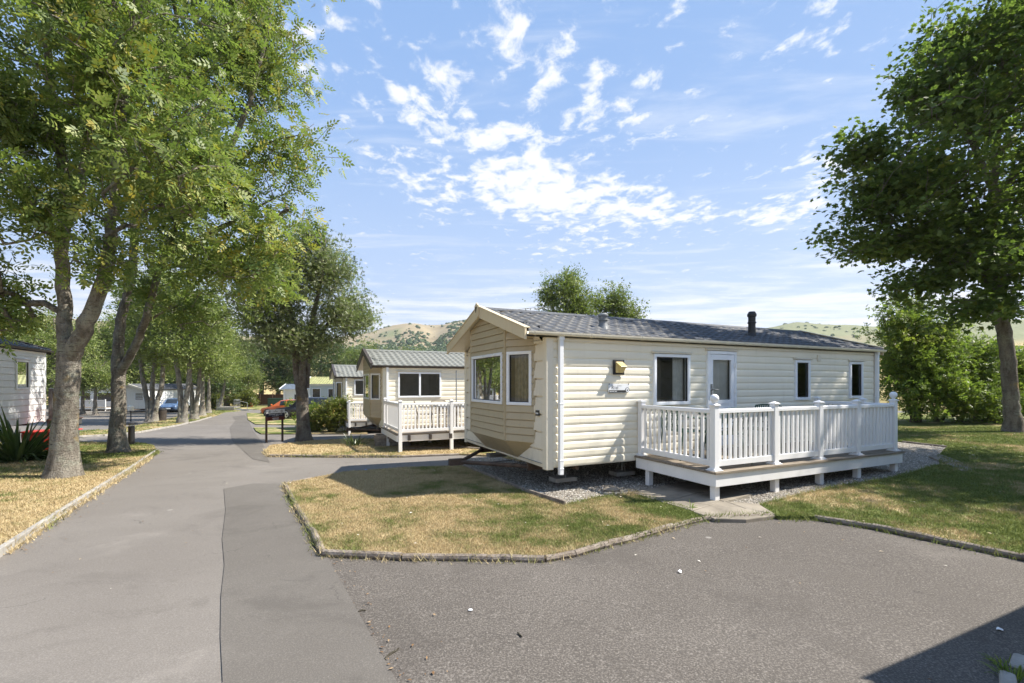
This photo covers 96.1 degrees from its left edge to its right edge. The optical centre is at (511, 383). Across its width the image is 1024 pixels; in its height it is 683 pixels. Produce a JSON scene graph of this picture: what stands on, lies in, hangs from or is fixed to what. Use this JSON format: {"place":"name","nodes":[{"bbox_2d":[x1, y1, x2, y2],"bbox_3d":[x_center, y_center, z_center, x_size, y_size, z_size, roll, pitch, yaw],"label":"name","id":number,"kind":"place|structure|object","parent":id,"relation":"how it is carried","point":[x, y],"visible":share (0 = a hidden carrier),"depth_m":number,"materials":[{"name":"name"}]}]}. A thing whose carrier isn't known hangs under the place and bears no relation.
{"place":"outdoors","nodes":[
{"label":"outdoors","id":0,"kind":"place"},
{"bbox_2d":[0,442,151,541],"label":"lawn","id":1,"kind":"structure","parent":0,"point":[35,504],"depth_m":7.24,"materials":[{"name":"green plant"}]},
{"bbox_2d":[0,337,53,426],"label":"static caravan","id":2,"kind":"object","parent":1,"relation":"on","point":[22,388],"visible":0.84,"depth_m":12.25,"materials":[{"name":"white plastic"}]},
{"bbox_2d":[14,357,30,389],"bbox_3d":[-13.008,-0.244,12.161,0.212,0.854,0.740,0,0,-25],"label":"window","id":3,"kind":"structure","parent":2,"relation":"in","point":[22,369],"depth_m":12.19,"materials":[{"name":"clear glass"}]},
{"bbox_2d":[0,407,87,463],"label":"flax plant","id":4,"kind":"object","parent":1,"relation":"on","point":[11,450],"visible":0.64,"depth_m":10.38,"materials":[{"name":"green plant"}]},
{"bbox_2d":[20,428,82,450],"bbox_3d":[-12.932,1.607,12.900,1.140,0.590,0.740,0,0,-20],"label":"storage tub","id":5,"kind":"object","parent":1,"relation":"on","point":[32,434],"visible":0.14,"depth_m":12.56,"materials":[{"name":"red plastic"}]},
{"bbox_2d":[46,388,82,425],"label":"veranda deck","id":6,"kind":"structure","parent":1,"relation":"on","point":[50,403],"depth_m":13.41,"materials":[{"name":"white wood"}]},
{"bbox_2d":[126,422,137,444],"bbox_3d":[-11.898,1.599,14.393,0.310,0.815,0.310,0,0,0],"label":"bollard light","id":7,"kind":"object","parent":1,"relation":"on","point":[131,433],"visible":0.88,"depth_m":14.33,"materials":[{"name":"black plastic"}]},
{"bbox_2d":[0,0,274,478],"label":"ash tree","id":8,"kind":"object","parent":1,"relation":"on","point":[102,76],"visible":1,"depth_m":7.91,"materials":[{"name":"green plant"}]},
{"bbox_2d":[38,0,358,452],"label":"ash tree","id":9,"kind":"object","parent":1,"relation":"on","point":[268,63],"visible":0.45,"depth_m":11.04,"materials":[{"name":"green plant"}]},
{"bbox_2d":[79,399,110,410],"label":"veranda deck","id":10,"kind":"structure","parent":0,"point":[102,406],"depth_m":52.67,"materials":[{"name":"white wood"}]},
{"bbox_2d":[79,410,238,434],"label":"lawn","id":11,"kind":"structure","parent":0,"point":[104,432],"depth_m":26.15,"materials":[{"name":"plant"}]},
{"bbox_2d":[97,260,199,421],"bbox_3d":[-23.496,-2.929,30.120,6.969,11.017,5.539,0,0,33],"label":"roadside tree","id":12,"kind":"object","parent":11,"relation":"on","point":[152,402],"visible":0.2,"depth_m":29.84,"materials":[{"name":"green plant"}]},
{"bbox_2d":[158,408,166,420],"bbox_3d":[-23.626,2.116,31.062,0.580,0.880,0.580,0,0,0],"label":"litter bin","id":13,"kind":"object","parent":11,"relation":"on","point":[162,413],"visible":0.66,"depth_m":30.89,"materials":[{"name":"black plastic"}]},
{"bbox_2d":[111,258,246,422],"bbox_3d":[-20.097,-2.611,27.472,8.561,10.283,5.811,0,0,0],"label":"roadside tree","id":14,"kind":"object","parent":11,"relation":"on","point":[175,349],"visible":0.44,"depth_m":27.62,"materials":[{"name":"green plant"}]},
{"bbox_2d":[149,312,247,415],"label":"roadside tree","id":15,"kind":"object","parent":11,"relation":"on","point":[202,410],"visible":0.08,"depth_m":40.94,"materials":[{"name":"green plant"}]},
{"bbox_2d":[152,288,248,418],"bbox_3d":[-23.241,-2.393,33.741,6.931,10.279,6.630,0,0,0],"label":"roadside tree","id":16,"kind":"object","parent":11,"relation":"on","point":[194,406],"visible":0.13,"depth_m":33.50,"materials":[{"name":"green plant"}]},
{"bbox_2d":[165,332,249,412],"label":"roadside tree","id":17,"kind":"object","parent":11,"relation":"on","point":[208,406],"visible":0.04,"depth_m":46.96,"materials":[{"name":"green plant"}]},
{"bbox_2d":[192,338,258,409],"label":"roadside tree","id":18,"kind":"object","parent":11,"relation":"on","point":[220,401],"visible":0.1,"depth_m":54.00,"materials":[{"name":"green plant"}]},
{"bbox_2d":[205,406,267,409],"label":"lawn","id":19,"kind":"structure","parent":0,"point":[256,408],"depth_m":60.50,"materials":[{"name":"plant"}]},
{"bbox_2d":[181,335,266,406],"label":"woodland tree","id":20,"kind":"object","parent":19,"relation":"on","point":[229,386],"visible":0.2,"depth_m":60.72,"materials":[{"name":"green plant"}]},
{"bbox_2d":[225,389,260,406],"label":"garden shrub","id":21,"kind":"object","parent":19,"relation":"on","point":[248,397],"visible":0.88,"depth_m":61.47,"materials":[{"name":"green plant"}]},
{"bbox_2d":[247,413,295,424],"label":"lawn","id":22,"kind":"structure","parent":0,"point":[256,418],"depth_m":31.24,"materials":[{"name":"green plant"}]},
{"bbox_2d":[308,377,332,396],"bbox_3d":[-13.194,0.839,40.351,9.642,2.862,3.972,0,0,-8],"label":"static caravan","id":23,"kind":"object","parent":22,"relation":"on","point":[321,386],"visible":0.19,"depth_m":38.16,"materials":[{"name":"white plastic"}]},
{"bbox_2d":[254,427,366,433],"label":"lawn","id":24,"kind":"structure","parent":0,"point":[277,430],"depth_m":20.34,"materials":[{"name":"plant"}]},
{"bbox_2d":[291,399,325,431],"bbox_3d":[-8.953,1.618,20.580,1.996,1.805,1.470,0,0,0],"label":"garden shrub","id":25,"kind":"object","parent":24,"relation":"on","point":[310,407],"visible":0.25,"depth_m":20.41,"materials":[{"name":"green plant"}]},
{"bbox_2d":[309,391,355,431],"bbox_3d":[-7.906,1.354,20.107,2.232,2.041,1.789,0,0,0],"label":"garden shrub","id":26,"kind":"object","parent":24,"relation":"on","point":[331,416],"visible":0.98,"depth_m":19.88,"materials":[{"name":"green plant"}]},
{"bbox_2d":[329,364,363,417],"bbox_3d":[-5.083,0.469,24.809,9.712,2.862,3.972,0,0,-25],"label":"static caravan","id":27,"kind":"object","parent":24,"relation":"on","point":[347,379],"visible":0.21,"depth_m":21.87,"materials":[{"name":"beige plastic"}]},
{"bbox_2d":[343,400,378,434],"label":"veranda deck","id":28,"kind":"structure","parent":24,"relation":"on","point":[352,422],"depth_m":19.35,"materials":[{"name":"white wood"}]},
{"bbox_2d":[267,439,523,461],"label":"lawn","id":29,"kind":"structure","parent":0,"point":[409,452],"depth_m":12.95,"materials":[{"name":"plant"}]},
{"bbox_2d":[265,408,284,442],"bbox_3d":[-8.153,1.470,15.828,0.086,1.195,0.708,0,0,27],"label":"sign board","id":30,"kind":"object","parent":29,"relation":"on","point":[274,414],"visible":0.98,"depth_m":15.77,"materials":[{"name":"black metal"}]},
{"bbox_2d":[343,433,369,445],"bbox_3d":[-4.810,1.771,14.279,1.208,0.653,1.228,0,0,34],"label":"garden plant","id":31,"kind":"object","parent":29,"relation":"on","point":[355,442],"visible":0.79,"depth_m":14.11,"materials":[{"name":"green plant"}]},
{"bbox_2d":[374,434,410,445],"bbox_3d":[-3.644,1.735,14.123,1.092,0.345,0.472,0,0,-7],"label":"wooden planter","id":32,"kind":"object","parent":29,"relation":"on","point":[380,439],"visible":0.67,"depth_m":13.88,"materials":[{"name":"wood"}]},
{"bbox_2d":[346,348,463,430],"bbox_3d":[-1.303,0.209,17.909,9.712,2.862,3.972,0,0,-25],"label":"static caravan","id":33,"kind":"object","parent":29,"relation":"on","point":[408,376],"visible":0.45,"depth_m":15.49,"materials":[{"name":"beige plastic"}]},
{"bbox_2d":[363,374,368,398],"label":"window","id":34,"kind":"structure","parent":33,"relation":"in","point":[365,376],"depth_m":16.14,"materials":[{"name":"clear glass"}]},
{"bbox_2d":[370,373,380,399],"bbox_3d":[-4.473,0.107,15.117,0.486,0.865,0.064,0,0,35],"label":"window","id":35,"kind":"structure","parent":33,"relation":"in","point":[371,375],"depth_m":15.21,"materials":[{"name":"white glass"}]},
{"bbox_2d":[397,370,441,397],"bbox_3d":[-3.019,0.022,15.075,1.493,0.879,0.115,0,0,-25],"label":"window","id":36,"kind":"structure","parent":33,"relation":"in","point":[419,373],"depth_m":15.04,"materials":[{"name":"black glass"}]},
{"bbox_2d":[380,398,463,451],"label":"veranda deck","id":37,"kind":"structure","parent":29,"relation":"on","point":[393,428],"depth_m":12.75,"materials":[{"name":"white wood"}]},
{"bbox_2d":[431,400,449,425],"bbox_3d":[-2.273,0.945,14.541,0.524,0.834,0.579,0,0,-20],"label":"garden chair","id":38,"kind":"object","parent":37,"relation":"on","point":[432,401],"visible":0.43,"depth_m":14.71,"materials":[{"name":"white plastic"}]},
{"bbox_2d":[438,404,461,431],"bbox_3d":[-1.780,0.945,13.255,0.524,0.834,0.579,0,0,-35],"label":"garden chair","id":39,"kind":"object","parent":37,"relation":"on","point":[449,415],"visible":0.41,"depth_m":13.19,"materials":[{"name":"white plastic"}]},
{"bbox_2d":[402,446,479,449],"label":"kerb","id":40,"kind":"structure","parent":29,"relation":"on","point":[407,448],"depth_m":13.12,"materials":[{"name":"grey concrete"}]},
{"bbox_2d":[25,430,1021,679],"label":"fallen leaves","id":41,"kind":"object","parent":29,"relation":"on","point":[433,672],"visible":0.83,"depth_m":4.38,"materials":[{"name":"brown plant"}]},
{"bbox_2d":[0,408,927,682],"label":"road","id":42,"kind":"structure","parent":0,"point":[124,586],"depth_m":3.95,"materials":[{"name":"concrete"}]},
{"bbox_2d":[0,449,156,556],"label":"kerb","id":43,"kind":"structure","parent":42,"relation":"on","point":[3,549],"depth_m":5.34,"materials":[{"name":"concrete"}]},
{"bbox_2d":[48,355,110,414],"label":"tree","id":44,"kind":"object","parent":42,"relation":"on","point":[82,411],"visible":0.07,"depth_m":43.88,"materials":[{"name":"green plant"}]},
{"bbox_2d":[79,384,110,406],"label":"static caravan","id":45,"kind":"object","parent":42,"relation":"on","point":[107,397],"visible":0.12,"depth_m":54.09,"materials":[{"name":"white plastic"}]},
{"bbox_2d":[97,392,110,401],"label":"window","id":46,"kind":"structure","parent":45,"relation":"in","point":[108,397],"depth_m":54.10,"materials":[{"name":"glass"}]},
{"bbox_2d":[79,416,211,436],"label":"kerb","id":47,"kind":"structure","parent":42,"relation":"on","point":[145,430],"depth_m":21.38,"materials":[{"name":"concrete"}]},
{"bbox_2d":[110,384,200,409],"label":"static caravan","id":48,"kind":"object","parent":42,"relation":"on","point":[134,396],"visible":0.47,"depth_m":49.07,"materials":[{"name":"white plastic"}]},
{"bbox_2d":[159,398,177,411],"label":"parked car","id":49,"kind":"object","parent":42,"relation":"on","point":[169,404],"visible":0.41,"depth_m":49.38,"materials":[{"name":"blue paint"}]},
{"bbox_2d":[205,393,225,408],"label":"garden shrub","id":50,"kind":"object","parent":42,"relation":"on","point":[214,400],"visible":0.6,"depth_m":55.73,"materials":[{"name":"green plant"}]},
{"bbox_2d":[216,399,252,410],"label":"ramp platform","id":51,"kind":"structure","parent":42,"relation":"on","point":[226,408],"depth_m":53.26,"materials":[{"name":"concrete"}]},
{"bbox_2d":[230,415,268,461],"bbox_3d":[-15.980,2.415,27.094,1.036,1.205,39.064,0,0,-31],"label":"road patch","id":52,"kind":"object","parent":42,"relation":"on","point":[246,439],"visible":0.97,"depth_m":17.11,"materials":[{"name":"grey asphalt"}]},
{"bbox_2d":[260,399,294,415],"bbox_3d":[-19.882,2.167,40.700,4.063,1.522,2.070,0,0,-4],"label":"parked car","id":53,"kind":"object","parent":42,"relation":"on","point":[280,404],"visible":0.17,"depth_m":39.85,"materials":[{"name":"orange paint"}]},
{"bbox_2d":[279,384,307,399],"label":"static caravan","id":54,"kind":"object","parent":42,"relation":"on","point":[289,390],"visible":0.13,"depth_m":46.05,"materials":[{"name":"white plastic"}]},
{"bbox_2d":[276,397,330,418],"bbox_3d":[-15.331,1.878,34.950,4.673,1.682,2.180,0,0,-3],"label":"parked car","id":55,"kind":"object","parent":42,"relation":"on","point":[289,410],"visible":0.15,"depth_m":34.05,"materials":[{"name":"black paint"}]},
{"bbox_2d":[220,483,396,682],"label":"road patch","id":56,"kind":"object","parent":42,"relation":"on","point":[290,613],"visible":0.88,"depth_m":3.16,"materials":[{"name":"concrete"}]},
{"bbox_2d":[264,451,458,457],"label":"kerb","id":57,"kind":"structure","parent":42,"relation":"on","point":[365,456],"depth_m":11.52,"materials":[{"name":"grey concrete"}]},
{"bbox_2d":[459,464,565,504],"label":"kerb","id":58,"kind":"structure","parent":42,"relation":"on","point":[547,497],"depth_m":7.08,"materials":[{"name":"grey concrete"}]},
{"bbox_2d":[3,449,1023,564],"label":"curb","id":59,"kind":"structure","parent":42,"relation":"on","point":[116,480],"depth_m":5.33,"materials":[{"name":"grey concrete"}]},
{"bbox_2d":[468,442,944,505],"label":"gravel","id":60,"kind":"structure","parent":42,"relation":"on","point":[781,484],"depth_m":7.87,"materials":[{"name":"grey gravel"}]},
{"bbox_2d":[602,486,620,491],"bbox_3d":[1.514,1.603,6.999,0.279,0.070,0.166,0,0,0],"label":"flat stone","id":61,"kind":"object","parent":60,"relation":"on","point":[611,489],"visible":0.97,"depth_m":6.95,"materials":[{"name":"grey stone"}]},
{"bbox_2d":[446,303,886,482],"bbox_3d":[3.291,0.042,10.187,9.712,3.096,3.978,0,0,-25],"label":"static caravan","id":62,"kind":"object","parent":60,"relation":"on","point":[544,390],"visible":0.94,"depth_m":7.98,"materials":[{"name":"beige plastic"}]},
{"bbox_2d":[471,352,502,404],"bbox_3d":[-0.398,-0.073,8.317,0.193,0.885,1.456,0,0,-25],"label":"window","id":63,"kind":"structure","parent":62,"relation":"in","point":[486,370],"depth_m":8.28,"materials":[{"name":"clear glass"}]},
{"bbox_2d":[506,351,532,405],"bbox_3d":[0.158,-0.072,7.449,0.486,0.885,0.194,0,0,35],"label":"window","id":64,"kind":"structure","parent":62,"relation":"in","point":[523,359],"depth_m":7.49,"materials":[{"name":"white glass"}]},
{"bbox_2d":[652,351,692,404],"bbox_3d":[2.719,-0.082,7.942,0.887,0.937,0.212,0,0,-25],"label":"window","id":65,"kind":"structure","parent":62,"relation":"in","point":[677,357],"depth_m":8.04,"materials":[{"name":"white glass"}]},
{"bbox_2d":[705,348,738,445],"bbox_3d":[3.823,0.247,8.392,0.804,1.766,0.166,0,0,-25],"label":"door","id":66,"kind":"structure","parent":62,"relation":"in","point":[717,358],"depth_m":8.47,"materials":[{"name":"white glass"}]},
{"bbox_2d":[793,357,812,399],"bbox_3d":[5.907,-0.094,9.375,0.545,0.860,0.115,0,0,-25],"label":"window","id":67,"kind":"structure","parent":62,"relation":"in","point":[807,361],"depth_m":9.39,"materials":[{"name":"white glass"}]},
{"bbox_2d":[848,359,865,397],"bbox_3d":[7.584,-0.100,10.157,0.563,0.852,0.115,0,0,-25],"label":"window","id":68,"kind":"structure","parent":62,"relation":"in","point":[860,363],"depth_m":10.21,"materials":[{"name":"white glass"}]},
{"bbox_2d":[634,392,904,499],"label":"veranda deck","id":69,"kind":"structure","parent":60,"relation":"on","point":[872,433],"depth_m":6.98,"materials":[{"name":"white plastic"}]},
{"bbox_2d":[661,405,706,460],"bbox_3d":[2.702,0.765,7.326,0.579,0.834,0.524,0,0,-20],"label":"garden chair","id":70,"kind":"object","parent":69,"relation":"on","point":[677,426],"visible":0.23,"depth_m":7.20,"materials":[{"name":"green paint"}]},
{"bbox_2d":[698,412,747,452],"bbox_3d":[3.411,0.832,7.432,0.770,0.704,0.770,0,0,0],"label":"garden table","id":71,"kind":"object","parent":69,"relation":"on","point":[699,413],"visible":0.14,"depth_m":7.27,"materials":[{"name":"green paint"}]},
{"bbox_2d":[699,408,752,463],"bbox_3d":[3.207,0.765,6.900,0.524,0.834,0.579,0,0,-10],"label":"garden chair","id":72,"kind":"object","parent":69,"relation":"on","point":[727,428],"visible":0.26,"depth_m":6.69,"materials":[{"name":"green paint"}]},
{"bbox_2d":[743,404,781,453],"bbox_3d":[4.112,0.765,7.674,0.579,0.834,0.524,0,0,-30],"label":"garden chair","id":73,"kind":"object","parent":69,"relation":"on","point":[757,405],"visible":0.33,"depth_m":7.84,"materials":[{"name":"green paint"}]},
{"bbox_2d":[0,409,1023,558],"bbox_3d":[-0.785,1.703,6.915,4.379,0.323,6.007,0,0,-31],"label":"lawn","id":74,"kind":"structure","parent":0,"point":[383,533],"depth_m":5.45,"materials":[{"name":"plant"}]},
{"bbox_2d":[284,482,771,561],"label":"kerb","id":75,"kind":"structure","parent":74,"relation":"on","point":[464,557],"depth_m":4.16,"materials":[{"name":"grey concrete"}]},
{"bbox_2d":[0,0,1023,337],"label":"sky","id":76,"kind":"structure","parent":0,"point":[668,148],"materials":[{"name":"blue"}]},
{"bbox_2d":[6,314,1023,412],"bbox_3d":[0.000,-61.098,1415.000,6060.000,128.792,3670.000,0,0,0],"label":"terrain","id":77,"kind":"structure","parent":0,"point":[435,331],"depth_m":619.03,"materials":[{"name":"green plant"}]},
{"bbox_2d":[4,306,105,413],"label":"woodland tree","id":78,"kind":"object","parent":77,"relation":"on","point":[39,337],"visible":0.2,"depth_m":45.55,"materials":[{"name":"green plant"}]},
{"bbox_2d":[25,306,112,397],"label":"woodland tree","id":79,"kind":"object","parent":77,"relation":"on","point":[96,349],"visible":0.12,"depth_m":59.59,"materials":[{"name":"green plant"}]},
{"bbox_2d":[72,307,136,383],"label":"woodland tree","id":80,"kind":"object","parent":77,"relation":"on","point":[98,327],"visible":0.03,"depth_m":64.90,"materials":[{"name":"green plant"}]},
{"bbox_2d":[79,356,130,414],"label":"tree","id":81,"kind":"object","parent":77,"relation":"on","point":[95,379],"visible":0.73,"depth_m":42.67,"materials":[{"name":"green plant"}]},
{"bbox_2d":[85,306,166,383],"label":"woodland tree","id":82,"kind":"object","parent":77,"relation":"on","point":[106,332],"visible":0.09,"depth_m":63.36,"materials":[{"name":"green plant"}]},
{"bbox_2d":[100,327,196,383],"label":"woodland tree","id":83,"kind":"object","parent":77,"relation":"on","point":[170,377],"visible":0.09,"depth_m":60.16,"materials":[{"name":"green plant"}]},
{"bbox_2d":[230,362,264,397],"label":"woodland tree","id":84,"kind":"object","parent":77,"relation":"on","point":[253,380],"visible":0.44,"depth_m":65.58,"materials":[{"name":"green plant"}]},
{"bbox_2d":[240,337,293,393],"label":"woodland tree","id":85,"kind":"object","parent":77,"relation":"on","point":[267,375],"visible":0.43,"depth_m":82.46,"materials":[{"name":"green plant"}]},
{"bbox_2d":[253,394,282,405],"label":"board fence","id":86,"kind":"object","parent":77,"relation":"on","point":[263,399],"visible":0.44,"depth_m":68.00,"materials":[{"name":"wood"}]},
{"bbox_2d":[252,345,292,393],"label":"woodland tree","id":87,"kind":"object","parent":77,"relation":"on","point":[281,368],"visible":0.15,"depth_m":85.25,"materials":[{"name":"green plant"}]},
{"bbox_2d":[264,346,319,393],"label":"woodland tree","id":88,"kind":"object","parent":77,"relation":"on","point":[282,379],"visible":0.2,"depth_m":82.89,"materials":[{"name":"green plant"}]},
{"bbox_2d":[212,213,387,441],"bbox_3d":[-7.416,-1.971,16.269,5.934,8.114,4.591,0,0,25],"label":"whitebeam tree","id":89,"kind":"object","parent":77,"relation":"on","point":[304,342],"visible":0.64,"depth_m":15.81,"materials":[{"name":"green plant"}]},
{"bbox_2d":[288,341,346,383],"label":"woodland tree","id":90,"kind":"object","parent":77,"relation":"on","point":[315,362],"visible":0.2,"depth_m":77.35,"materials":[{"name":"green plant"}]},
{"bbox_2d":[310,333,373,376],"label":"woodland tree","id":91,"kind":"object","parent":77,"relation":"on","point":[339,352],"visible":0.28,"depth_m":72.86,"materials":[{"name":"green plant"}]},
{"bbox_2d":[337,336,376,364],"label":"woodland tree","id":92,"kind":"object","parent":77,"relation":"on","point":[351,360],"visible":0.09,"depth_m":55.09,"materials":[{"name":"green plant"}]},
{"bbox_2d":[85,319,1022,367],"bbox_3d":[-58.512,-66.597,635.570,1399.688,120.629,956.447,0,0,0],"label":"scrub","id":93,"kind":"object","parent":77,"relation":"on","point":[439,346],"visible":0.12,"depth_m":592.13,"materials":[{"name":"green plant"}]},
{"bbox_2d":[522,263,605,314],"bbox_3d":[3.442,-2.684,29.798,5.639,10.461,4.836,0,0,-41],"label":"broadleaf tree","id":94,"kind":"object","parent":77,"relation":"on","point":[569,298],"visible":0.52,"depth_m":29.52,"materials":[{"name":"green plant"}]},
{"bbox_2d":[584,277,651,318],"bbox_3d":[6.769,-2.300,30.783,5.614,9.644,4.536,0,0,0],"label":"broadleaf tree","id":95,"kind":"object","parent":77,"relation":"on","point":[617,309],"visible":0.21,"depth_m":30.63,"materials":[{"name":"green plant"}]},
{"bbox_2d":[328,518,1023,682],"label":"drive","id":96,"kind":"structure","parent":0,"point":[784,601],"depth_m":3.17,"materials":[{"name":"asphalt"}]},
{"bbox_2d":[815,515,1023,560],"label":"kerb","id":97,"kind":"structure","parent":96,"relation":"on","point":[953,542],"depth_m":4.66,"materials":[{"name":"grey concrete"}]},
{"bbox_2d":[980,657,1023,682],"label":"grass tuft","id":98,"kind":"object","parent":96,"relation":"on","point":[1019,670],"visible":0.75,"depth_m":2.48,"materials":[{"name":"green plant"}]},
{"bbox_2d":[982,653,1023,672],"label":"grass tuft","id":99,"kind":"object","parent":96,"relation":"on","point":[999,661],"visible":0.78,"depth_m":2.59,"materials":[{"name":"green plant"}]},
{"bbox_2d":[999,670,1016,682],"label":"kerb stone","id":100,"kind":"object","parent":96,"relation":"on","point":[1006,677],"visible":1,"depth_m":2.41,"materials":[{"name":"concrete"}]},
{"bbox_2d":[1009,653,1023,671],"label":"kerb stone","id":101,"kind":"object","parent":96,"relation":"on","point":[1017,659],"visible":0.9,"depth_m":2.57,"materials":[{"name":"concrete"}]},
{"bbox_2d":[633,481,774,522],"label":"path","id":102,"kind":"structure","parent":0,"point":[684,493],"depth_m":6.18,"materials":[{"name":"grey concrete"}]},
{"bbox_2d":[762,413,1023,552],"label":"lawn","id":103,"kind":"structure","parent":0,"point":[905,423],"depth_m":6.17,"materials":[{"name":"green plant"}]},
{"bbox_2d":[793,0,1023,432],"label":"sycamore tree","id":104,"kind":"object","parent":103,"relation":"on","point":[948,99],"visible":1,"depth_m":13.37,"materials":[{"name":"green plant"}]},
{"bbox_2d":[853,290,994,422],"bbox_3d":[15.569,-1.103,17.543,4.906,5.389,3.535,0,0,0],"label":"hedge shrub","id":105,"kind":"object","parent":103,"relation":"on","point":[920,382],"visible":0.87,"depth_m":17.17,"materials":[{"name":"green plant"}]},
{"bbox_2d":[929,454,971,470],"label":"path","id":106,"kind":"structure","parent":103,"relation":"on","point":[934,457],"depth_m":8.99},
{"bbox_2d":[879,322,1022,423],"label":"hedge shrub","id":107,"kind":"object","parent":103,"relation":"on","point":[990,394],"visible":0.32,"depth_m":17.22,"materials":[{"name":"green plant"}]},
{"bbox_2d":[952,334,1023,422],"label":"hedge shrub","id":108,"kind":"object","parent":103,"relation":"on","point":[1020,359],"visible":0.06,"depth_m":17.73,"materials":[{"name":"green plant"}]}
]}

